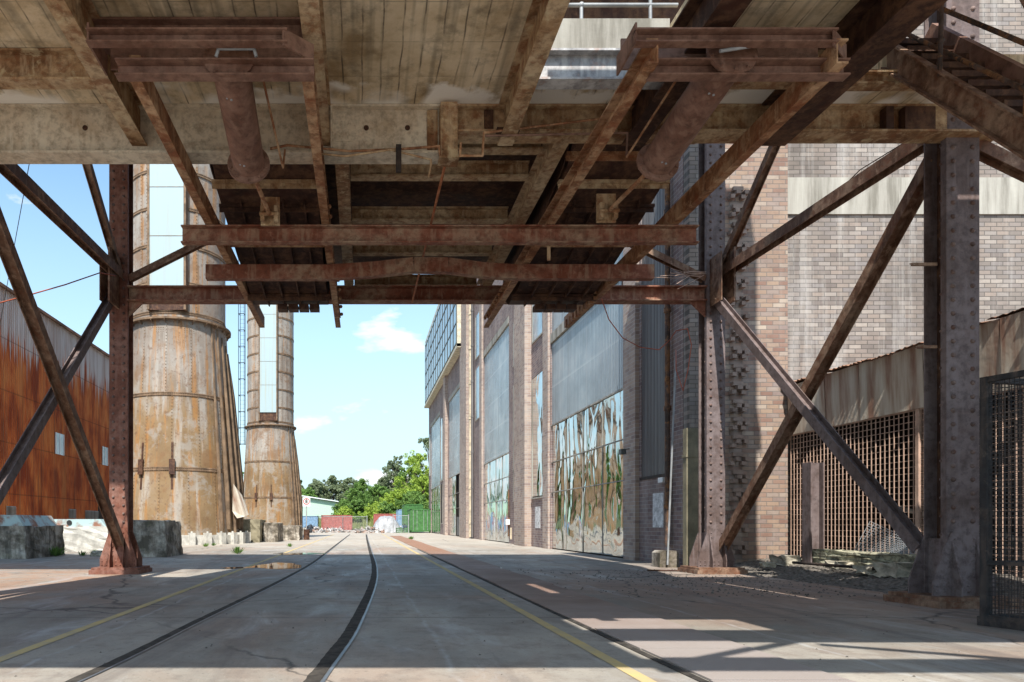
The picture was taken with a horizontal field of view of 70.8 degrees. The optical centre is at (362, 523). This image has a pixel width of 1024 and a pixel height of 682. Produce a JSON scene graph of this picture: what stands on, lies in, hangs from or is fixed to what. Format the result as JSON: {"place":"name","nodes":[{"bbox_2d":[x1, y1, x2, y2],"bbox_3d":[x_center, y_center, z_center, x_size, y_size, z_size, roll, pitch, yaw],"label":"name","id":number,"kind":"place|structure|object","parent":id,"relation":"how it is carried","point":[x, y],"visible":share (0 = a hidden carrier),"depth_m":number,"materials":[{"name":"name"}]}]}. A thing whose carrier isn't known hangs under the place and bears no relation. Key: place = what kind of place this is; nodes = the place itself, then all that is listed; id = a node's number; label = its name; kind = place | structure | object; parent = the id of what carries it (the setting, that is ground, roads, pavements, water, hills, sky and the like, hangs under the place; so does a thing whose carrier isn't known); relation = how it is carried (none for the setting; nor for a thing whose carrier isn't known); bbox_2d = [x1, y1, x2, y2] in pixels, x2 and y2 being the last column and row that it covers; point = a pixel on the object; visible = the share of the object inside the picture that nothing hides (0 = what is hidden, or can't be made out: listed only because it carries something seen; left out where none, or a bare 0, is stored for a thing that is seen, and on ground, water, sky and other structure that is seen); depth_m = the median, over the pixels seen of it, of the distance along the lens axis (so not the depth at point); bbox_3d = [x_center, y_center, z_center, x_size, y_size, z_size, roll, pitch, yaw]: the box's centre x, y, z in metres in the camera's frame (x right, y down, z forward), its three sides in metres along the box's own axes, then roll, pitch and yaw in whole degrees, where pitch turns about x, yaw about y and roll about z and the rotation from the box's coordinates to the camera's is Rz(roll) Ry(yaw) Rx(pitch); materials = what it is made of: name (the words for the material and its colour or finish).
{"place":"outdoors","nodes":[
{"label":"outdoors","id":0,"kind":"place"},
{"bbox_2d":[0,164,437,492],"label":"sky","id":1,"kind":"structure","parent":0,"point":[359,385],"materials":[{"name":"blue"}]},
{"bbox_2d":[238,260,245,444],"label":"caged ladder","id":2,"kind":"object","parent":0,"point":[240,378],"visible":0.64,"depth_m":54.99,"materials":[{"name":"metal"}]},
{"bbox_2d":[0,530,1023,681],"bbox_3d":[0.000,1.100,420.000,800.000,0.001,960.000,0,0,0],"label":"ground","id":3,"kind":"structure","parent":0,"point":[411,621],"depth_m":7.88,"materials":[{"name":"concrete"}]},
{"bbox_2d":[0,515,64,558],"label":"concrete block","id":4,"kind":"object","parent":3,"relation":"on","point":[28,536],"depth_m":22.19,"materials":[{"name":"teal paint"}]},
{"bbox_2d":[0,282,108,518],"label":"rusty warehouse","id":5,"kind":"structure","parent":3,"relation":"on","point":[51,479],"depth_m":40.13,"materials":[{"name":"metal"}]},
{"bbox_2d":[0,164,29,322],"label":"overhead wire","id":6,"kind":"object","parent":5,"relation":"attached to","point":[14,243],"visible":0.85,"depth_m":23.07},
{"bbox_2d":[56,432,62,454],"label":"window","id":7,"kind":"structure","parent":5,"relation":"in","point":[59,437],"depth_m":41.49,"materials":[{"name":"blue glass"}]},
{"bbox_2d":[103,447,106,465],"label":"window","id":8,"kind":"structure","parent":5,"relation":"in","point":[103,447],"depth_m":48.72,"materials":[{"name":"blue glass"}]},
{"bbox_2d":[49,545,64,555],"bbox_3d":[-10.354,0.908,23.709,0.731,0.384,0.790,0,0,0],"label":"weed","id":9,"kind":"object","parent":3,"relation":"on","point":[55,551],"visible":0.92,"depth_m":23.57,"materials":[{"name":"green plant"}]},
{"bbox_2d":[54,519,108,551],"bbox_3d":[-11.252,0.460,28.595,2.758,1.280,2.857,0,0,0],"label":"concrete block","id":10,"kind":"object","parent":3,"relation":"on","point":[85,535],"depth_m":27.22,"materials":[{"name":"white paint"}]},
{"bbox_2d":[90,550,102,555],"bbox_3d":[-8.901,1.008,23.855,0.647,0.204,0.558,0,0,0],"label":"concrete block","id":11,"kind":"object","parent":3,"relation":"on","point":[96,553],"depth_m":23.63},
{"bbox_2d":[133,520,182,556],"bbox_3d":[-7.105,0.483,24.101,1.358,1.234,2.268,0,0,0],"label":"concrete block","id":12,"kind":"object","parent":3,"relation":"on","point":[158,538],"depth_m":23.11,"materials":[{"name":"concrete"}]},
{"bbox_2d":[0,535,331,661],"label":"painted line","id":13,"kind":"object","parent":3,"relation":"on","point":[27,649],"visible":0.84,"depth_m":7.93,"materials":[{"name":"yellow paint"}]},
{"bbox_2d":[133,164,250,544],"bbox_3d":[-10.431,-16.900,39.894,8.262,36.000,7.911,0,0,0],"label":"chimney","id":14,"kind":"object","parent":3,"relation":"on","point":[187,469],"visible":0.6,"depth_m":37.37,"materials":[{"name":"metal"}]},
{"bbox_2d":[65,534,349,681],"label":"rail groove","id":15,"kind":"object","parent":3,"relation":"on","point":[121,658],"visible":0.94,"depth_m":6.80},
{"bbox_2d":[78,537,346,681],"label":"rail","id":16,"kind":"object","parent":3,"relation":"on","point":[184,629],"visible":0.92,"depth_m":6.84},
{"bbox_2d":[221,567,253,568],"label":"puddle","id":17,"kind":"object","parent":3,"relation":"on","point":[235,567],"visible":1,"depth_m":17.52,"materials":[{"name":"brown liquid"}]},
{"bbox_2d":[231,546,244,553],"bbox_3d":[-4.587,0.950,25.630,0.560,0.301,0.592,0,0,32],"label":"weed","id":18,"kind":"object","parent":3,"relation":"on","point":[237,550],"visible":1,"depth_m":25.57,"materials":[{"name":"green plant"}]},
{"bbox_2d":[243,519,265,541],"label":"concrete block","id":19,"kind":"object","parent":3,"relation":"on","point":[255,527],"depth_m":41.23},
{"bbox_2d":[263,522,283,541],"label":"concrete block","id":20,"kind":"object","parent":3,"relation":"on","point":[273,532],"depth_m":42.23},
{"bbox_2d":[243,305,305,528],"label":"chimney","id":21,"kind":"object","parent":3,"relation":"on","point":[272,488],"visible":0.82,"depth_m":77.56,"materials":[{"name":"metal"}]},
{"bbox_2d":[251,563,300,568],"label":"puddle","id":22,"kind":"object","parent":3,"relation":"on","point":[281,566],"visible":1,"depth_m":17.93,"materials":[{"name":"brown liquid"}]},
{"bbox_2d":[283,525,302,539],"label":"concrete block","id":23,"kind":"object","parent":3,"relation":"on","point":[294,532],"depth_m":47.03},
{"bbox_2d":[273,553,325,554],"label":"puddle","id":24,"kind":"object","parent":3,"relation":"on","point":[297,553],"visible":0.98,"depth_m":25.77,"materials":[{"name":"grey liquid"}]},
{"bbox_2d":[303,497,309,539],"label":"speed sign","id":25,"kind":"object","parent":3,"relation":"on","point":[306,531],"visible":1,"depth_m":47.93,"materials":[{"name":"metal"}]},
{"bbox_2d":[303,517,318,527],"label":"shipping container","id":26,"kind":"object","parent":3,"relation":"on","point":[313,521],"visible":0.09,"depth_m":125.02,"materials":[{"name":"blue metal"}]},
{"bbox_2d":[305,524,329,532],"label":"scrap heap","id":27,"kind":"object","parent":3,"relation":"on","point":[315,529],"visible":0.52,"depth_m":87.25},
{"bbox_2d":[302,495,338,517],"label":"green shed","id":28,"kind":"structure","parent":3,"relation":"on","point":[318,506],"depth_m":200.00,"materials":[{"name":"metal"}]},
{"bbox_2d":[321,515,351,529],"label":"shipping container","id":29,"kind":"object","parent":3,"relation":"on","point":[344,523],"visible":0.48,"depth_m":122.02,"materials":[{"name":"red metal"}]},
{"bbox_2d":[326,526,350,531],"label":"scrap heap","id":30,"kind":"object","parent":3,"relation":"on","point":[332,529],"visible":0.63,"depth_m":89.32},
{"bbox_2d":[303,534,376,681],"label":"rail groove","id":31,"kind":"object","parent":3,"relation":"on","point":[322,667],"visible":0.93,"depth_m":6.87},
{"bbox_2d":[320,536,377,681],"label":"rail","id":32,"kind":"object","parent":3,"relation":"on","point":[341,654],"visible":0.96,"depth_m":6.78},
{"bbox_2d":[303,514,408,532],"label":"fence","id":33,"kind":"object","parent":3,"relation":"on","point":[405,525],"visible":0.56,"depth_m":92.97,"materials":[{"name":"grey metal"}]},
{"bbox_2d":[353,525,384,532],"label":"scrap heap","id":34,"kind":"object","parent":3,"relation":"on","point":[368,529],"visible":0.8,"depth_m":83.34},
{"bbox_2d":[374,514,395,523],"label":"shipping container","id":35,"kind":"object","parent":3,"relation":"on","point":[376,516],"visible":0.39,"depth_m":112.02,"materials":[{"name":"red metal"}]},
{"bbox_2d":[373,516,400,532],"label":"tarpaulin heap","id":36,"kind":"object","parent":3,"relation":"on","point":[385,523],"visible":0.66,"depth_m":86.44,"materials":[{"name":"plastic"}]},
{"bbox_2d":[396,509,406,529],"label":"shipping container","id":37,"kind":"object","parent":3,"relation":"on","point":[399,518],"visible":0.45,"depth_m":98.04,"materials":[{"name":"blue metal"}]},
{"bbox_2d":[402,504,422,524],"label":"shipping container","id":38,"kind":"object","parent":3,"relation":"on","point":[405,507],"visible":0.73,"depth_m":91.02,"materials":[{"name":"green metal"}]},
{"bbox_2d":[407,509,430,531],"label":"shipping container","id":39,"kind":"object","parent":3,"relation":"on","point":[419,520],"visible":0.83,"depth_m":84.02,"materials":[{"name":"green metal"}]},
{"bbox_2d":[3,554,1008,676],"bbox_3d":[0.902,1.086,14.751,15.808,0.025,22.508,0,0,0],"label":"loose grit","id":40,"kind":"object","parent":3,"relation":"on","point":[712,577],"visible":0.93,"depth_m":12.44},
{"bbox_2d":[0,0,1023,608],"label":"gantry","id":41,"kind":"object","parent":3,"relation":"on","point":[446,76],"visible":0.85,"depth_m":9.35,"materials":[{"name":"metal"}]},
{"bbox_2d":[0,272,115,302],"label":"red cable","id":42,"kind":"object","parent":41,"relation":"attached to","point":[62,285],"visible":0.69,"depth_m":12.99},
{"bbox_2d":[209,164,330,312],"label":"ceiling","id":43,"kind":"structure","parent":41,"relation":"attached to","point":[293,187],"depth_m":11.69,"materials":[{"name":"brown metal"}]},
{"bbox_2d":[270,144,440,155],"bbox_3d":[-0.091,-4.860,9.100,2.230,0.156,0.035,0,0,0],"label":"air pipe","id":44,"kind":"object","parent":41,"relation":"attached to","point":[358,150],"visible":0.78,"depth_m":9.09,"materials":[{"name":"brown metal"}]},
{"bbox_2d":[322,149,431,177],"bbox_3d":[0.174,-4.660,9.050,1.451,0.379,0.029,0,0,0],"label":"air pipe","id":45,"kind":"object","parent":41,"relation":"attached to","point":[385,150],"visible":0.96,"depth_m":9.04,"materials":[{"name":"metal"}]},
{"bbox_2d":[411,167,445,302],"bbox_3d":[1.100,-4.840,12.375,0.040,0.160,6.251,0,0,0],"label":"tie rod","id":46,"kind":"object","parent":41,"relation":"attached to","point":[437,196],"visible":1,"depth_m":10.69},
{"bbox_2d":[86,22,850,327],"bbox_3d":[1.190,-4.650,11.700,7.960,1.100,9.500,0,0,0],"label":"gate track frame","id":47,"kind":"object","parent":41,"relation":"hanging from","point":[142,59],"visible":0.99,"depth_m":8.59,"materials":[{"name":"brown metal"}]},
{"bbox_2d":[203,48,279,225],"bbox_3d":[-1.428,-4.670,8.710,0.576,0.828,3.284,0,0,-3],"label":"air cylinder","id":48,"kind":"object","parent":47,"relation":"attached to","point":[248,161],"visible":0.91,"depth_m":7.98,"materials":[{"name":"paint"}]},
{"bbox_2d":[262,82,285,168],"bbox_3d":[-1.055,-4.726,8.331,0.045,0.326,1.469,0,0,4],"label":"hanging rod","id":49,"kind":"object","parent":47,"relation":"hanging from","point":[274,129],"visible":0.89,"depth_m":8.38,"materials":[{"name":"brown metal"}]},
{"bbox_2d":[626,82,675,157],"bbox_3d":[3.396,-4.762,8.250,0.028,0.232,1.307,0,0,-4],"label":"hanging rod","id":50,"kind":"object","parent":47,"relation":"hanging from","point":[652,116],"visible":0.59,"depth_m":8.22,"materials":[{"name":"brown metal"}]},
{"bbox_2d":[596,47,757,222],"bbox_3d":[3.697,-4.685,8.645,0.530,0.857,3.241,0,0,-4],"label":"air cylinder","id":51,"kind":"object","parent":47,"relation":"attached to","point":[664,150],"visible":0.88,"depth_m":8.01,"materials":[{"name":"paint"}]},
{"bbox_2d":[459,117,599,156],"bbox_3d":[2.146,-4.969,9.000,1.818,0.508,0.033,0,0,0],"label":"air pipe","id":52,"kind":"object","parent":41,"relation":"hanging from","point":[521,128],"visible":0.96,"depth_m":8.99,"materials":[{"name":"brown metal"}]},
{"bbox_2d":[482,132,628,155],"bbox_3d":[2.496,-4.913,9.050,1.889,0.312,0.029,0,0,0],"label":"air pipe","id":53,"kind":"object","parent":41,"relation":"attached to","point":[537,134],"visible":0.92,"depth_m":9.04,"materials":[{"name":"metal"}]},
{"bbox_2d":[503,144,679,312],"bbox_3d":[3.870,-5.175,12.450,1.700,1.450,5.400,0,0,0],"label":"hopper","id":54,"kind":"object","parent":41,"relation":"attached to","point":[615,170],"visible":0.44,"depth_m":11.64,"materials":[{"name":"brown metal"}]},
{"bbox_2d":[601,299,691,390],"bbox_3d":[6.437,-4.050,16.201,2.833,1.814,0.462,0,0,-25],"label":"cable","id":55,"kind":"object","parent":41,"relation":"hanging from","point":[660,348],"visible":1,"depth_m":16.49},
{"bbox_2d":[654,268,705,288],"bbox_3d":[6.875,-5.289,15.084,1.350,0.445,0.250,0,0,-14],"label":"loose wire","id":56,"kind":"object","parent":41,"relation":"attached to","point":[686,275],"visible":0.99,"depth_m":15.15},
{"bbox_2d":[736,144,901,267],"bbox_3d":[8.053,-5.598,12.750,0.207,0.353,4.903,0,0,0],"label":"thin cable","id":57,"kind":"object","parent":41,"relation":"attached to","point":[864,167],"visible":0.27,"depth_m":10.99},
{"bbox_2d":[881,4,1023,159],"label":"stair","id":58,"kind":"object","parent":41,"relation":"attached to","point":[977,86],"visible":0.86,"depth_m":7.78,"materials":[{"name":"brown metal"}]},
{"bbox_2d":[382,534,656,681],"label":"painted line","id":59,"kind":"object","parent":3,"relation":"on","point":[635,674],"visible":0.86,"depth_m":6.87,"materials":[{"name":"yellow paint"}]},
{"bbox_2d":[391,536,855,681],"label":"cover plate run","id":60,"kind":"object","parent":3,"relation":"on","point":[711,658],"visible":0.99,"depth_m":6.79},
{"bbox_2d":[647,569,681,571],"bbox_3d":[7.075,1.070,16.000,1.069,0.040,0.040,0,0,11],"label":"loose bar","id":61,"kind":"object","parent":3,"relation":"on","point":[663,570],"visible":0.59,"depth_m":16.02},
{"bbox_2d":[652,550,678,567],"bbox_3d":[7.715,0.890,17.850,0.470,0.420,0.500,0,0,0],"label":"concrete footing","id":62,"kind":"object","parent":3,"relation":"on","point":[659,558],"visible":0.9,"depth_m":17.60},
{"bbox_2d":[666,350,676,564],"bbox_3d":[7.686,-1.638,17.400,0.049,5.327,0.283,0,0,-32],"label":"leaning pipe","id":63,"kind":"object","parent":3,"relation":"on","point":[672,438],"visible":1,"depth_m":17.38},
{"bbox_2d":[682,428,697,564],"bbox_3d":[7.930,-0.600,16.900,0.340,3.400,0.240,0,0,0],"label":"timber post","id":64,"kind":"object","parent":3,"relation":"on","point":[690,483],"visible":0.68,"depth_m":16.80,"materials":[{"name":"wood"}]},
{"bbox_2d":[424,0,1023,565],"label":"brick powerhouse","id":65,"kind":"structure","parent":3,"relation":"on","point":[548,432],"depth_m":18.52,"materials":[{"name":"brick"}]},
{"bbox_2d":[429,435,429,475],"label":"window","id":66,"kind":"structure","parent":65,"relation":"in","point":[429,435],"depth_m":85.54,"materials":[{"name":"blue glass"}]},
{"bbox_2d":[440,417,442,481],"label":"window","id":67,"kind":"structure","parent":65,"relation":"in","point":[441,421],"depth_m":72.56,"materials":[{"name":"blue glass"}]},
{"bbox_2d":[440,484,442,523],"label":"window","id":68,"kind":"structure","parent":65,"relation":"in","point":[441,486],"depth_m":72.56,"materials":[{"name":"glass"}]},
{"bbox_2d":[457,517,458,534],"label":"door","id":69,"kind":"structure","parent":65,"relation":"in","point":[457,517],"depth_m":60.54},
{"bbox_2d":[475,366,478,421],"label":"window","id":70,"kind":"structure","parent":65,"relation":"in","point":[477,370],"depth_m":49.84,"materials":[{"name":"blue glass"}]},
{"bbox_2d":[475,313,478,360],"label":"window","id":71,"kind":"structure","parent":65,"relation":"in","point":[477,317],"depth_m":49.84,"materials":[{"name":"blue glass"}]},
{"bbox_2d":[513,322,513,366],"bbox_3d":[8.163,-9.690,37.350,0.047,2.420,1.260,0,0,0],"label":"window","id":72,"kind":"structure","parent":65,"relation":"in","point":[513,322],"depth_m":37.90,"materials":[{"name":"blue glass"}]},
{"bbox_2d":[513,385,513,470],"bbox_3d":[8.163,-5.190,37.350,0.047,4.620,1.260,0,0,0],"label":"window","id":73,"kind":"structure","parent":65,"relation":"in","point":[513,385],"depth_m":37.90,"materials":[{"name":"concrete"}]},
{"bbox_2d":[531,305,541,344],"bbox_3d":[8.220,-9.965,32.750,0.160,2.670,2.060,0,0,0],"label":"window","id":74,"kind":"structure","parent":65,"relation":"in","point":[536,317],"depth_m":32.94,"materials":[{"name":"blue glass"}]},
{"bbox_2d":[531,372,541,498],"bbox_3d":[8.220,-4.065,32.750,0.160,5.770,2.160,0,0,0],"label":"window","id":75,"kind":"structure","parent":65,"relation":"in","point":[536,383],"depth_m":32.94,"materials":[{"name":"glass"}]},
{"bbox_2d":[735,558,1023,597],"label":"rubble","id":76,"kind":"object","parent":3,"relation":"on","point":[849,578],"visible":0.45,"depth_m":13.52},
{"bbox_2d":[759,561,775,567],"bbox_3d":[8.900,0.897,15.396,0.246,0.139,0.301,0,0,0],"label":"stone","id":77,"kind":"object","parent":76,"relation":"on","point":[767,564],"visible":1,"depth_m":15.28,"materials":[{"name":"stone"}]},
{"bbox_2d":[769,554,801,565],"bbox_3d":[9.598,0.836,15.897,0.489,0.272,0.585,0,0,0],"label":"stone","id":78,"kind":"object","parent":76,"relation":"on","point":[783,560],"visible":0.84,"depth_m":15.68,"materials":[{"name":"stone"}]},
{"bbox_2d":[802,462,823,561],"bbox_3d":[9.980,-0.175,15.500,0.300,2.350,0.300,0,0,0],"label":"stub post","id":79,"kind":"object","parent":76,"relation":"on","point":[812,506],"visible":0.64,"depth_m":15.48,"materials":[{"name":"grey metal"}]},
{"bbox_2d":[792,561,874,569],"bbox_3d":[9.425,0.835,14.050,0.060,0.070,2.305,0,0,-4],"label":"iron bar","id":80,"kind":"object","parent":76,"relation":"on","point":[823,564],"visible":0.59,"depth_m":14.25,"materials":[{"name":"black metal"}]},
{"bbox_2d":[824,560,854,569],"bbox_3d":[9.749,0.863,14.299,0.397,0.228,0.491,0,0,0],"label":"stone","id":81,"kind":"object","parent":76,"relation":"on","point":[838,562],"visible":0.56,"depth_m":14.12,"materials":[{"name":"stone"}]},
{"bbox_2d":[812,549,915,565],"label":"concrete beam","id":82,"kind":"structure","parent":76,"relation":"on","point":[860,558],"depth_m":13.98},
{"bbox_2d":[854,521,917,553],"bbox_3d":[10.346,0.300,13.500,0.274,0.707,2.407,0,0,0],"label":"fallen mesh","id":83,"kind":"object","parent":82,"relation":"on","point":[891,548],"visible":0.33,"depth_m":13.98,"materials":[{"name":"grey metal"}]},
{"bbox_2d":[852,564,876,574],"bbox_3d":[9.546,0.873,13.200,0.339,0.200,0.430,0,0,0],"label":"stone","id":84,"kind":"object","parent":76,"relation":"on","point":[866,570],"visible":0.7,"depth_m":13.14,"materials":[{"name":"stone"}]},
{"bbox_2d":[872,562,912,577],"bbox_3d":[9.507,0.829,12.398,0.527,0.308,0.677,0,0,0],"label":"stone","id":85,"kind":"object","parent":76,"relation":"on","point":[897,569],"visible":0.71,"depth_m":12.29,"materials":[{"name":"stone"}]},
{"bbox_2d":[787,307,1023,578],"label":"shed","id":86,"kind":"structure","parent":3,"relation":"on","point":[871,410],"depth_m":14.94,"materials":[{"name":"metal"}]},
{"bbox_2d":[977,370,1023,630],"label":"cage","id":87,"kind":"object","parent":3,"relation":"on","point":[1004,620],"visible":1,"depth_m":7.52,"materials":[{"name":"black paint"}]},
{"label":"hill","id":88,"kind":"structure","parent":0,"visible":0},
{"bbox_2d":[301,487,317,497],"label":"tree","id":89,"kind":"object","parent":88,"relation":"on","point":[307,491],"visible":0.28,"depth_m":223.69,"materials":[{"name":"green plant"}]},
{"bbox_2d":[308,479,328,498],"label":"tree","id":90,"kind":"object","parent":88,"relation":"on","point":[316,485],"visible":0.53,"depth_m":233.21,"materials":[{"name":"green plant"}]},
{"bbox_2d":[317,475,348,501],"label":"tree","id":91,"kind":"object","parent":88,"relation":"on","point":[331,482],"visible":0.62,"depth_m":236.30,"materials":[{"name":"green plant"}]},
{"bbox_2d":[331,499,353,514],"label":"tree","id":92,"kind":"object","parent":88,"relation":"on","point":[343,503],"visible":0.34,"depth_m":164.68,"materials":[{"name":"green plant"}]},
{"bbox_2d":[334,505,355,522],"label":"tree","id":93,"kind":"object","parent":88,"relation":"on","point":[345,510],"visible":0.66,"depth_m":144.21,"materials":[{"name":"green plant"}]},
{"bbox_2d":[335,477,357,499],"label":"tree","id":94,"kind":"object","parent":88,"relation":"on","point":[346,482],"visible":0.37,"depth_m":234.20,"materials":[{"name":"green plant"}]},
{"bbox_2d":[319,517,373,529],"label":"rough grass","id":95,"kind":"structure","parent":88,"relation":"on","point":[365,523],"depth_m":134.72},
{"bbox_2d":[348,499,367,521],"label":"tree","id":96,"kind":"object","parent":88,"relation":"on","point":[356,506],"visible":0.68,"depth_m":149.08,"materials":[{"name":"green plant"}]},
{"bbox_2d":[339,478,378,503],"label":"tree","id":97,"kind":"object","parent":88,"relation":"on","point":[361,485],"visible":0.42,"depth_m":168.43,"materials":[{"name":"green plant"}]},
{"bbox_2d":[354,483,397,504],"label":"tree","id":98,"kind":"object","parent":88,"relation":"on","point":[377,490],"visible":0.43,"depth_m":158.84,"materials":[{"name":"green plant"}]},
{"bbox_2d":[357,501,394,520],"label":"tree","id":99,"kind":"object","parent":88,"relation":"on","point":[371,510],"visible":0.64,"depth_m":138.61,"materials":[{"name":"green plant"}]},
{"bbox_2d":[372,475,393,498],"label":"tree","id":100,"kind":"object","parent":88,"relation":"on","point":[380,482],"visible":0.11,"depth_m":184.09,"materials":[{"name":"green plant"}]},
{"bbox_2d":[377,501,400,513],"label":"tree","id":101,"kind":"object","parent":88,"relation":"on","point":[390,508],"visible":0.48,"depth_m":138.52,"materials":[{"name":"green plant"}]},
{"bbox_2d":[377,489,406,506],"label":"tree","id":102,"kind":"object","parent":88,"relation":"on","point":[389,499],"visible":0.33,"depth_m":148.21,"materials":[{"name":"green plant"}]},
{"bbox_2d":[378,455,410,490],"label":"tree","id":103,"kind":"object","parent":88,"relation":"on","point":[394,465],"visible":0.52,"depth_m":174.21,"materials":[{"name":"green plant"}]},
{"bbox_2d":[395,467,412,498],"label":"tree","id":104,"kind":"object","parent":88,"relation":"on","point":[404,473],"visible":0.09,"depth_m":165.04,"materials":[{"name":"green plant"}]},
{"bbox_2d":[390,450,428,498],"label":"tree","id":105,"kind":"object","parent":88,"relation":"on","point":[415,469],"visible":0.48,"depth_m":149.40,"materials":[{"name":"green plant"}]},
{"bbox_2d":[394,491,428,508],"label":"tree","id":106,"kind":"object","parent":88,"relation":"on","point":[412,497],"visible":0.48,"depth_m":138.59,"materials":[{"name":"green plant"}]},
{"bbox_2d":[410,475,428,502],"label":"tree","id":107,"kind":"object","parent":88,"relation":"on","point":[421,483],"visible":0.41,"depth_m":144.19,"materials":[{"name":"green plant"}]},
{"bbox_2d":[416,437,428,478],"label":"tree","id":108,"kind":"object","parent":88,"relation":"on","point":[425,441],"visible":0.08,"depth_m":174.50,"materials":[{"name":"green plant"}]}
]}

